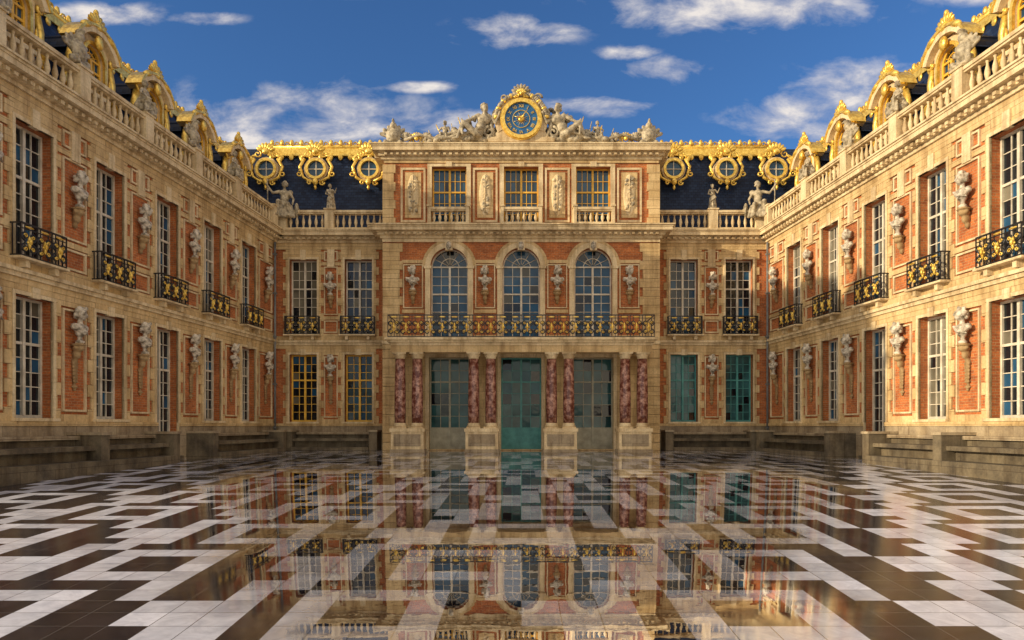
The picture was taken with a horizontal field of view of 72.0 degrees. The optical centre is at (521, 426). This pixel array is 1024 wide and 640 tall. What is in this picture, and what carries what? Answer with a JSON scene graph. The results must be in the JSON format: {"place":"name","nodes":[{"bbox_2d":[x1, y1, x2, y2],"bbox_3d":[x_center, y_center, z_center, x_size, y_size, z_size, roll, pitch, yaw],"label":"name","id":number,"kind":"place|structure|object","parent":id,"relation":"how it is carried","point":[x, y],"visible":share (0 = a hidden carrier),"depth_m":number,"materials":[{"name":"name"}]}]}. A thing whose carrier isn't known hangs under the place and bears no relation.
{"place":"outdoors","nodes":[
{"label":"outdoors","id":0,"kind":"place"},
{"bbox_2d":[0,450,1023,639],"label":"courtyard marble floor","id":1,"kind":"structure","parent":0,"point":[520,545],"depth_m":9.21,"materials":[{"name":"stone"}]},
{"bbox_2d":[0,431,181,486],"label":"stone bench","id":2,"kind":"object","parent":1,"relation":"on","point":[23,460],"visible":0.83,"depth_m":19.02,"materials":[{"name":"beige stone"}]},
{"bbox_2d":[186,430,286,458],"bbox_3d":[-11.222,1.220,28.408,1.140,2.120,6.280,0,0,5],"label":"stone bench","id":3,"kind":"object","parent":1,"relation":"on","point":[208,444],"visible":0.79,"depth_m":27.26,"materials":[{"name":"beige stone"}]},
{"bbox_2d":[286,430,381,450],"bbox_3d":[-8.650,1.220,32.320,4.280,2.120,1.140,0,0,0],"label":"stone bench","id":4,"kind":"object","parent":1,"relation":"on","point":[297,440],"visible":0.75,"depth_m":32.30,"materials":[{"name":"grey stone"}]},
{"bbox_2d":[0,0,1023,459],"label":"baroque palace","id":5,"kind":"structure","parent":1,"relation":"on","point":[520,360],"depth_m":29.48,"materials":[{"name":"beige stone"}]},
{"bbox_2d":[0,286,3,319],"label":"marble bust","id":6,"kind":"object","parent":5,"relation":"on","point":[1,310],"visible":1,"depth_m":17.01,"materials":[{"name":"beige stone"}]},
{"bbox_2d":[0,132,3,162],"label":"marble bust","id":7,"kind":"object","parent":5,"relation":"on","point":[1,152],"visible":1,"depth_m":16.96,"materials":[{"name":"beige stone"}]},
{"bbox_2d":[0,0,12,12],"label":"rooftop statue","id":8,"kind":"object","parent":5,"relation":"on","point":[7,5],"visible":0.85,"depth_m":17.05,"materials":[{"name":"beige stone"}]},
{"bbox_2d":[6,0,53,70],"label":"dormer window","id":9,"kind":"structure","parent":5,"relation":"in","point":[28,13],"depth_m":18.90,"materials":[{"name":"metal"}]},
{"bbox_2d":[62,28,90,68],"bbox_3d":[-12.505,-10.673,19.878,0.436,1.118,1.109,0,0,5],"label":"rooftop trophy","id":10,"kind":"object","parent":5,"relation":"on","point":[74,43],"visible":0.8,"depth_m":19.71,"materials":[{"name":"beige stone"}]},
{"bbox_2d":[70,306,88,390],"bbox_3d":[-12.459,-2.189,19.862,0.456,2.393,0.532,0,0,-35],"label":"marble bust","id":11,"kind":"object","parent":5,"relation":"on","point":[79,327],"visible":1,"depth_m":19.80,"materials":[{"name":"beige stone"}]},
{"bbox_2d":[70,170,88,228],"bbox_3d":[-12.459,-6.402,19.862,0.456,1.627,0.532,0,0,-35],"label":"marble bust","id":12,"kind":"object","parent":5,"relation":"on","point":[81,179],"visible":1,"depth_m":19.80,"materials":[{"name":"beige stone"}]},
{"bbox_2d":[44,9,122,118],"bbox_3d":[-13.822,-10.795,21.486,2.197,3.750,2.446,0,0,5],"label":"dormer window","id":13,"kind":"structure","parent":5,"relation":"in","point":[103,52],"depth_m":21.42,"materials":[{"name":"metal"}]},
{"bbox_2d":[16,124,248,430],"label":"wing windows","id":14,"kind":"structure","parent":5,"relation":"in","point":[28,144],"depth_m":21.60,"materials":[{"name":"beige paint"}]},
{"bbox_2d":[137,322,151,395],"bbox_3d":[-12.199,-2.189,22.811,0.456,2.393,0.532,0,0,-35],"label":"marble bust","id":15,"kind":"object","parent":5,"relation":"on","point":[144,340],"visible":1,"depth_m":22.75,"materials":[{"name":"beige stone"}]},
{"bbox_2d":[137,203,152,253],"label":"marble bust","id":16,"kind":"object","parent":5,"relation":"on","point":[146,211],"visible":1,"depth_m":22.74,"materials":[{"name":"beige stone"}]},
{"bbox_2d":[134,80,157,118],"bbox_3d":[-12.161,-10.661,22.893,0.663,1.128,0.789,0,0,5],"label":"rooftop statue","id":17,"kind":"object","parent":5,"relation":"on","point":[143,102],"visible":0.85,"depth_m":22.68,"materials":[{"name":"beige stone"}]},
{"bbox_2d":[115,60,176,152],"bbox_3d":[-13.562,-10.795,24.434,2.197,3.750,2.446,0,0,5],"label":"dormer window","id":18,"kind":"structure","parent":5,"relation":"in","point":[160,93],"depth_m":24.24,"materials":[{"name":"metal"}]},
{"bbox_2d":[183,120,201,149],"bbox_3d":[-11.985,-10.673,25.775,0.436,1.118,1.109,0,0,5],"label":"rooftop trophy","id":19,"kind":"object","parent":5,"relation":"on","point":[191,131],"visible":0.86,"depth_m":25.58,"materials":[{"name":"beige stone"}]},
{"bbox_2d":[169,100,218,182],"bbox_3d":[-13.302,-10.795,27.383,2.197,3.750,2.446,0,0,5],"label":"dormer window","id":20,"kind":"structure","parent":5,"relation":"in","point":[207,132],"depth_m":27.20,"materials":[{"name":"metal"}]},
{"bbox_2d":[188,334,200,398],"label":"marble bust","id":21,"kind":"object","parent":5,"relation":"on","point":[195,350],"visible":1,"depth_m":25.70,"materials":[{"name":"beige stone"}]},
{"bbox_2d":[188,229,201,273],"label":"marble bust","id":22,"kind":"object","parent":5,"relation":"on","point":[196,236],"visible":1,"depth_m":25.69,"materials":[{"name":"beige stone"}]},
{"bbox_2d":[212,132,252,203],"bbox_3d":[-13.042,-10.795,30.331,2.197,3.750,2.446,0,0,5],"label":"dormer window","id":23,"kind":"structure","parent":5,"relation":"in","point":[222,157],"depth_m":29.81,"materials":[{"name":"metal"}]},
{"bbox_2d":[229,343,239,401],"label":"marble bust","id":24,"kind":"object","parent":5,"relation":"on","point":[234,357],"visible":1,"depth_m":28.64,"materials":[{"name":"beige stone"}]},
{"bbox_2d":[229,249,240,289],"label":"marble bust","id":25,"kind":"object","parent":5,"relation":"on","point":[234,263],"visible":1,"depth_m":28.63,"materials":[{"name":"beige stone"}]},
{"bbox_2d":[227,151,243,180],"bbox_3d":[-11.641,-10.661,28.790,0.663,1.128,0.789,0,0,5],"label":"rooftop statue","id":26,"kind":"object","parent":5,"relation":"on","point":[234,169],"visible":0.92,"depth_m":28.57,"materials":[{"name":"beige stone"}]},
{"bbox_2d":[264,351,273,404],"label":"marble bust","id":27,"kind":"object","parent":5,"relation":"on","point":[269,357],"visible":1,"depth_m":31.76,"materials":[{"name":"beige stone"}]},
{"bbox_2d":[264,267,273,302],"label":"marble bust","id":28,"kind":"object","parent":5,"relation":"on","point":[269,280],"visible":1,"depth_m":31.75,"materials":[{"name":"beige stone"}]},
{"bbox_2d":[273,242,276,429],"bbox_3d":[-11.385,-3.620,32.538,0.150,9.800,0.160,0,0,5],"label":"downpipe","id":29,"kind":"object","parent":5,"relation":"attached to","point":[274,335],"visible":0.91,"depth_m":32.48,"materials":[{"name":"grey metal"}]},
{"bbox_2d":[266,179,299,218],"bbox_3d":[-10.993,-10.534,32.681,1.190,1.802,1.256,0,0,28],"label":"rooftop statue","id":30,"kind":"object","parent":5,"relation":"on","point":[285,208],"visible":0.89,"depth_m":32.49,"materials":[{"name":"beige stone"}]},
{"bbox_2d":[323,354,335,404],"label":"marble bust","id":31,"kind":"object","parent":5,"relation":"on","point":[330,367],"visible":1,"depth_m":32.73,"materials":[{"name":"beige stone"}]},
{"bbox_2d":[323,272,336,307],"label":"marble bust","id":32,"kind":"object","parent":5,"relation":"on","point":[329,285],"visible":1,"depth_m":32.71,"materials":[{"name":"beige stone"}]},
{"bbox_2d":[325,184,336,208],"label":"rooftop statue","id":33,"kind":"object","parent":5,"relation":"on","point":[330,199],"visible":0.98,"depth_m":32.75,"materials":[{"name":"beige stone"}]},
{"bbox_2d":[292,261,371,421],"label":"corner section windows","id":34,"kind":"structure","parent":5,"relation":"in","point":[304,273],"depth_m":33.31,"materials":[{"name":"glass"}]},
{"bbox_2d":[379,118,405,141],"bbox_3d":[-5.800,-13.291,31.983,1.305,1.315,0.513,0,0,0],"label":"rooftop trophy","id":35,"kind":"object","parent":5,"relation":"on","point":[393,132],"visible":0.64,"depth_m":31.86,"materials":[{"name":"beige stone"}]},
{"bbox_2d":[405,265,419,303],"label":"marble bust","id":36,"kind":"object","parent":5,"relation":"on","point":[412,280],"visible":1,"depth_m":31.50,"materials":[{"name":"beige stone"}]},
{"bbox_2d":[438,120,451,141],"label":"rooftop statue","id":37,"kind":"object","parent":5,"relation":"on","point":[444,128],"visible":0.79,"depth_m":31.98,"materials":[{"name":"beige stone"}]},
{"bbox_2d":[433,102,500,141],"bbox_3d":[-2.450,-13.697,31.923,3.099,1.813,0.845,0,0,0],"label":"reclining statue","id":38,"kind":"object","parent":5,"relation":"on","point":[475,133],"visible":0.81,"depth_m":31.72,"materials":[{"name":"beige stone"}]},
{"bbox_2d":[478,265,491,303],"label":"marble bust","id":39,"kind":"object","parent":5,"relation":"on","point":[484,280],"visible":1,"depth_m":31.51,"materials":[{"name":"beige stone"}]},
{"bbox_2d":[500,98,541,139],"bbox_3d":[0.000,-13.870,31.812,1.900,1.900,0.377,0,0,0],"label":"clock","id":40,"kind":"object","parent":5,"relation":"attached to","point":[520,118],"visible":1,"depth_m":31.73,"materials":[{"name":"blue metal"}]},
{"bbox_2d":[430,169,612,448],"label":"pavilion windows","id":41,"kind":"structure","parent":5,"relation":"in","point":[520,377],"depth_m":32.11,"materials":[{"name":"glass"}]},
{"bbox_2d":[550,265,563,303],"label":"marble bust","id":42,"kind":"object","parent":5,"relation":"on","point":[557,280],"visible":1,"depth_m":31.51,"materials":[{"name":"beige stone"}]},
{"bbox_2d":[541,103,608,141],"bbox_3d":[2.451,-13.698,31.923,3.100,1.814,0.845,0,0,0],"label":"reclining statue","id":43,"kind":"object","parent":5,"relation":"on","point":[569,133],"visible":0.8,"depth_m":31.72,"materials":[{"name":"beige stone"}]},
{"bbox_2d":[591,120,603,141],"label":"rooftop statue","id":44,"kind":"object","parent":5,"relation":"on","point":[596,129],"visible":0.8,"depth_m":31.97,"materials":[{"name":"beige stone"}]},
{"bbox_2d":[623,265,636,303],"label":"marble bust","id":45,"kind":"object","parent":5,"relation":"on","point":[629,280],"visible":1,"depth_m":31.51,"materials":[{"name":"beige stone"}]},
{"bbox_2d":[637,118,662,141],"bbox_3d":[5.800,-13.291,31.983,1.305,1.315,0.513,0,0,0],"label":"rooftop trophy","id":46,"kind":"object","parent":5,"relation":"on","point":[648,131],"visible":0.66,"depth_m":31.86,"materials":[{"name":"beige stone"}]},
{"bbox_2d":[671,261,750,421],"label":"corner section windows","id":47,"kind":"structure","parent":5,"relation":"in","point":[683,273],"depth_m":33.31,"materials":[{"name":"teal glass"}]},
{"bbox_2d":[706,354,718,404],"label":"marble bust","id":48,"kind":"object","parent":5,"relation":"on","point":[712,367],"visible":1,"depth_m":32.73,"materials":[{"name":"beige stone"}]},
{"bbox_2d":[706,271,718,308],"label":"marble bust","id":49,"kind":"object","parent":5,"relation":"on","point":[712,286],"visible":1,"depth_m":32.70,"materials":[{"name":"beige stone"}]},
{"bbox_2d":[708,184,719,207],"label":"rooftop statue","id":50,"kind":"object","parent":5,"relation":"on","point":[712,200],"visible":0.98,"depth_m":32.74,"materials":[{"name":"beige stone"}]},
{"bbox_2d":[743,179,776,218],"bbox_3d":[10.993,-10.534,32.681,1.190,1.802,1.256,0,0,-28],"label":"rooftop statue","id":51,"kind":"object","parent":5,"relation":"on","point":[757,208],"visible":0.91,"depth_m":32.51,"materials":[{"name":"beige stone"}]},
{"bbox_2d":[765,242,769,429],"bbox_3d":[11.385,-3.620,32.538,0.150,9.800,0.160,0,0,-5],"label":"downpipe","id":52,"kind":"object","parent":5,"relation":"attached to","point":[767,293],"visible":0.91,"depth_m":32.50,"materials":[{"name":"metal"}]},
{"bbox_2d":[768,351,778,403],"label":"marble bust","id":53,"kind":"object","parent":5,"relation":"on","point":[772,357],"visible":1,"depth_m":31.76,"materials":[{"name":"beige stone"}]},
{"bbox_2d":[768,266,778,302],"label":"marble bust","id":54,"kind":"object","parent":5,"relation":"on","point":[772,271],"visible":1,"depth_m":31.75,"materials":[{"name":"beige stone"}]},
{"bbox_2d":[801,343,812,401],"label":"marble bust","id":55,"kind":"object","parent":5,"relation":"on","point":[806,350],"visible":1,"depth_m":28.64,"materials":[{"name":"beige stone"}]},
{"bbox_2d":[798,151,815,180],"bbox_3d":[11.641,-10.661,28.790,0.663,1.129,0.789,0,0,-5],"label":"rooftop statue","id":56,"kind":"object","parent":5,"relation":"on","point":[808,169],"visible":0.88,"depth_m":28.57,"materials":[{"name":"beige stone"}]},
{"bbox_2d":[802,249,812,288],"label":"marble bust","id":57,"kind":"object","parent":5,"relation":"on","point":[807,255],"visible":1,"depth_m":28.63,"materials":[{"name":"beige stone"}]},
{"bbox_2d":[789,132,829,200],"bbox_3d":[13.043,-10.795,30.319,2.197,3.750,2.446,0,0,-5],"label":"dormer window","id":58,"kind":"structure","parent":5,"relation":"in","point":[819,157],"depth_m":29.82,"materials":[{"name":"metal"}]},
{"bbox_2d":[840,334,853,398],"bbox_3d":[11.937,-2.189,25.782,0.532,2.393,0.456,0,0,45],"label":"marble bust","id":59,"kind":"object","parent":5,"relation":"on","point":[846,341],"visible":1,"depth_m":25.70,"materials":[{"name":"beige stone"}]},
{"bbox_2d":[841,229,853,273],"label":"marble bust","id":60,"kind":"object","parent":5,"relation":"on","point":[846,246],"visible":1,"depth_m":25.68,"materials":[{"name":"beige stone"}]},
{"bbox_2d":[823,100,872,182],"bbox_3d":[13.303,-10.795,27.370,2.197,3.750,2.446,0,0,-5],"label":"dormer window","id":61,"kind":"structure","parent":5,"relation":"in","point":[835,130],"depth_m":27.19,"materials":[{"name":"metal"}]},
{"bbox_2d":[838,120,858,151],"bbox_3d":[11.985,-10.673,25.774,0.436,1.118,1.109,0,0,-5],"label":"rooftop trophy","id":62,"kind":"object","parent":5,"relation":"on","point":[851,131],"visible":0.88,"depth_m":25.61,"materials":[{"name":"beige stone"}]},
{"bbox_2d":[866,60,926,152],"bbox_3d":[13.563,-10.795,24.422,2.197,3.750,2.446,0,0,-5],"label":"dormer window","id":63,"kind":"structure","parent":5,"relation":"in","point":[882,92],"depth_m":24.24,"materials":[{"name":"metal"}]},
{"bbox_2d":[885,80,908,118],"bbox_3d":[12.161,-10.661,22.893,0.663,1.129,0.789,0,0,-5],"label":"rooftop statue","id":64,"kind":"object","parent":5,"relation":"on","point":[898,102],"visible":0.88,"depth_m":22.68,"materials":[{"name":"beige stone"}]},
{"bbox_2d":[889,322,905,395],"bbox_3d":[12.197,-2.189,22.833,0.532,2.393,0.456,0,0,45],"label":"marble bust","id":65,"kind":"object","parent":5,"relation":"on","point":[897,340],"visible":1,"depth_m":22.75,"materials":[{"name":"beige stone"}]},
{"bbox_2d":[889,203,905,253],"bbox_3d":[12.197,-6.402,22.833,0.532,1.627,0.456,0,0,45],"label":"marble bust","id":66,"kind":"object","parent":5,"relation":"on","point":[897,222],"visible":1,"depth_m":22.73,"materials":[{"name":"beige stone"}]},
{"bbox_2d":[793,126,1023,430],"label":"wing windows","id":67,"kind":"structure","parent":5,"relation":"in","point":[1011,144],"depth_m":21.58,"materials":[{"name":"beige paint"}]},
{"bbox_2d":[919,9,997,118],"bbox_3d":[13.823,-10.795,21.473,2.197,3.750,2.446,0,0,-5],"label":"dormer window","id":68,"kind":"structure","parent":5,"relation":"in","point":[938,53],"depth_m":21.43,"materials":[{"name":"metal"}]},
{"bbox_2d":[952,306,971,390],"bbox_3d":[12.457,-2.189,19.884,0.532,2.393,0.456,0,0,45],"label":"marble bust","id":69,"kind":"object","parent":5,"relation":"on","point":[962,327],"visible":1,"depth_m":19.80,"materials":[{"name":"beige stone"}]},
{"bbox_2d":[952,170,971,228],"bbox_3d":[12.457,-6.402,19.884,0.532,1.627,0.456,0,0,45],"label":"marble bust","id":70,"kind":"object","parent":5,"relation":"on","point":[961,193],"visible":1,"depth_m":19.79,"materials":[{"name":"beige stone"}]},
{"bbox_2d":[948,28,980,72],"bbox_3d":[12.505,-10.673,19.877,0.436,1.118,1.109,0,0,-5],"label":"rooftop trophy","id":71,"kind":"object","parent":5,"relation":"on","point":[966,45],"visible":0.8,"depth_m":19.73,"materials":[{"name":"beige stone"}]},
{"bbox_2d":[989,0,1023,70],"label":"dormer window","id":72,"kind":"structure","parent":5,"relation":"in","point":[1011,12],"depth_m":19.07,"materials":[{"name":"metal"}]},
{"bbox_2d":[661,430,755,450],"bbox_3d":[8.650,1.220,32.320,4.280,2.120,1.140,0,0,0],"label":"stone bench","id":73,"kind":"object","parent":1,"relation":"on","point":[672,440],"visible":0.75,"depth_m":32.30,"materials":[{"name":"grey stone"}]},
{"bbox_2d":[755,430,856,458],"bbox_3d":[11.222,1.220,28.408,1.140,2.120,6.280,0,0,-5],"label":"stone bench","id":74,"kind":"object","parent":1,"relation":"on","point":[833,444],"visible":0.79,"depth_m":27.29,"materials":[{"name":"beige stone"}]},
{"bbox_2d":[861,431,1023,483],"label":"stone bench","id":75,"kind":"object","parent":1,"relation":"on","point":[972,454],"visible":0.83,"depth_m":19.40,"materials":[{"name":"beige stone"}]},
{"bbox_2d":[50,0,992,148],"label":"sky","id":76,"kind":"structure","parent":0,"point":[778,71],"materials":[{"name":"blue"}]}
]}

